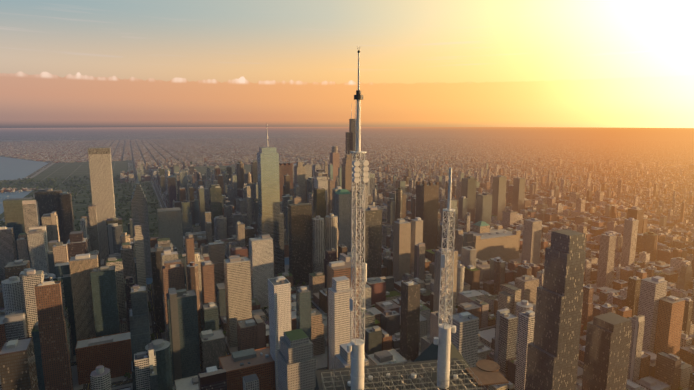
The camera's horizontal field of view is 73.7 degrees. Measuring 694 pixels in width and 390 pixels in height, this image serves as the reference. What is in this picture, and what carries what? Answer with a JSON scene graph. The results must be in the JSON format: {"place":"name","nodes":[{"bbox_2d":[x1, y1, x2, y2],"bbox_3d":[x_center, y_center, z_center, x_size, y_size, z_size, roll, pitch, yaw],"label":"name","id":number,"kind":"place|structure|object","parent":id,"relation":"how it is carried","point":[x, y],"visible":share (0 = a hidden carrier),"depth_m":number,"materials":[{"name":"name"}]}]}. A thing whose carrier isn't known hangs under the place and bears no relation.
{"place":"outdoors","nodes":[
{"label":"outdoors","id":0,"kind":"place"},
{"bbox_2d":[0,157,47,213],"bbox_3d":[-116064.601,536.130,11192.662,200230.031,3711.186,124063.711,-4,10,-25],"label":"lake water","id":1,"kind":"structure","parent":0,"point":[12,168],"depth_m":4095.90,"materials":[{"name":"blue liquid"}]},
{"bbox_2d":[0,161,250,237],"bbox_3d":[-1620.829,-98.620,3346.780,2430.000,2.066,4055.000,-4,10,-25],"label":"park lawn","id":2,"kind":"structure","parent":0,"point":[63,170],"depth_m":3127.96,"materials":[{"name":"green plant"}]},
{"bbox_3d":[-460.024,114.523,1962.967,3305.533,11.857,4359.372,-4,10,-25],"label":"tree trunks","id":3,"kind":"object","parent":2,"relation":"on","visible":0},
{"bbox_2d":[0,175,693,389],"bbox_3d":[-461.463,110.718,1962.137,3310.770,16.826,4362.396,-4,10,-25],"label":"tree crowns","id":4,"kind":"object","parent":3,"relation":"on","point":[127,215],"visible":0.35,"depth_m":2600.50,"materials":[{"name":"green plant"}]},
{"bbox_2d":[0,127,693,389],"bbox_3d":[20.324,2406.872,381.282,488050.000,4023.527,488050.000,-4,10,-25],"label":"ground","id":5,"kind":"structure","parent":0,"point":[187,133],"depth_m":16372.69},
{"bbox_2d":[0,119,693,389],"bbox_3d":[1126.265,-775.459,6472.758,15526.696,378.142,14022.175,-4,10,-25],"label":"city buildings","id":6,"kind":"structure","parent":5,"relation":"on","point":[66,298],"depth_m":1097.66,"materials":[{"name":"grey concrete"}]},
{"bbox_2d":[198,104,351,261],"bbox_3d":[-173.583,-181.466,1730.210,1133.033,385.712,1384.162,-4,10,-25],"label":"building spires","id":7,"kind":"object","parent":6,"relation":"on","point":[267,146],"visible":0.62,"depth_m":1242.23,"materials":[{"name":"grey metal"}]},
{"bbox_2d":[350,47,368,389],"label":"mast","id":8,"kind":"object","parent":6,"relation":"on","point":[357,356],"visible":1,"depth_m":132.70,"materials":[{"name":"white metal"}]},
{"bbox_2d":[354,50,362,99],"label":"beacon","id":9,"kind":"object","parent":8,"relation":"attached to","point":[358,95],"visible":0.85,"depth_m":125.07,"materials":[{"name":"grey metal"}]},
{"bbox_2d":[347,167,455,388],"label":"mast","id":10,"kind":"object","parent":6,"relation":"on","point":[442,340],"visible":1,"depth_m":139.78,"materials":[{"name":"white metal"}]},
{"bbox_2d":[321,357,485,389],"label":"rooftop grating","id":11,"kind":"object","parent":6,"relation":"on","point":[410,384],"visible":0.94,"depth_m":143.38,"materials":[{"name":"grey metal"}]},
{"bbox_2d":[0,127,693,234],"bbox_3d":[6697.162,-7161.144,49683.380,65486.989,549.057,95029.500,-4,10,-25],"label":"expressway road","id":12,"kind":"structure","parent":0,"point":[40,171],"depth_m":4092.42,"materials":[{"name":"grey asphalt"}]},
{"bbox_2d":[0,0,693,127],"label":"sky","id":13,"kind":"structure","parent":0,"point":[64,63],"materials":[{"name":"orange"}]},
{"bbox_2d":[347,373,457,385],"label":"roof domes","id":14,"kind":"structure","parent":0,"point":[412,376],"depth_m":147.55,"materials":[{"name":"grey metal"}]},
{"bbox_2d":[465,359,508,385],"bbox_3d":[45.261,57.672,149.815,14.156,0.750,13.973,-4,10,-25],"label":"building","id":15,"kind":"structure","parent":0,"point":[485,372],"depth_m":149.35,"materials":[{"name":"concrete"}]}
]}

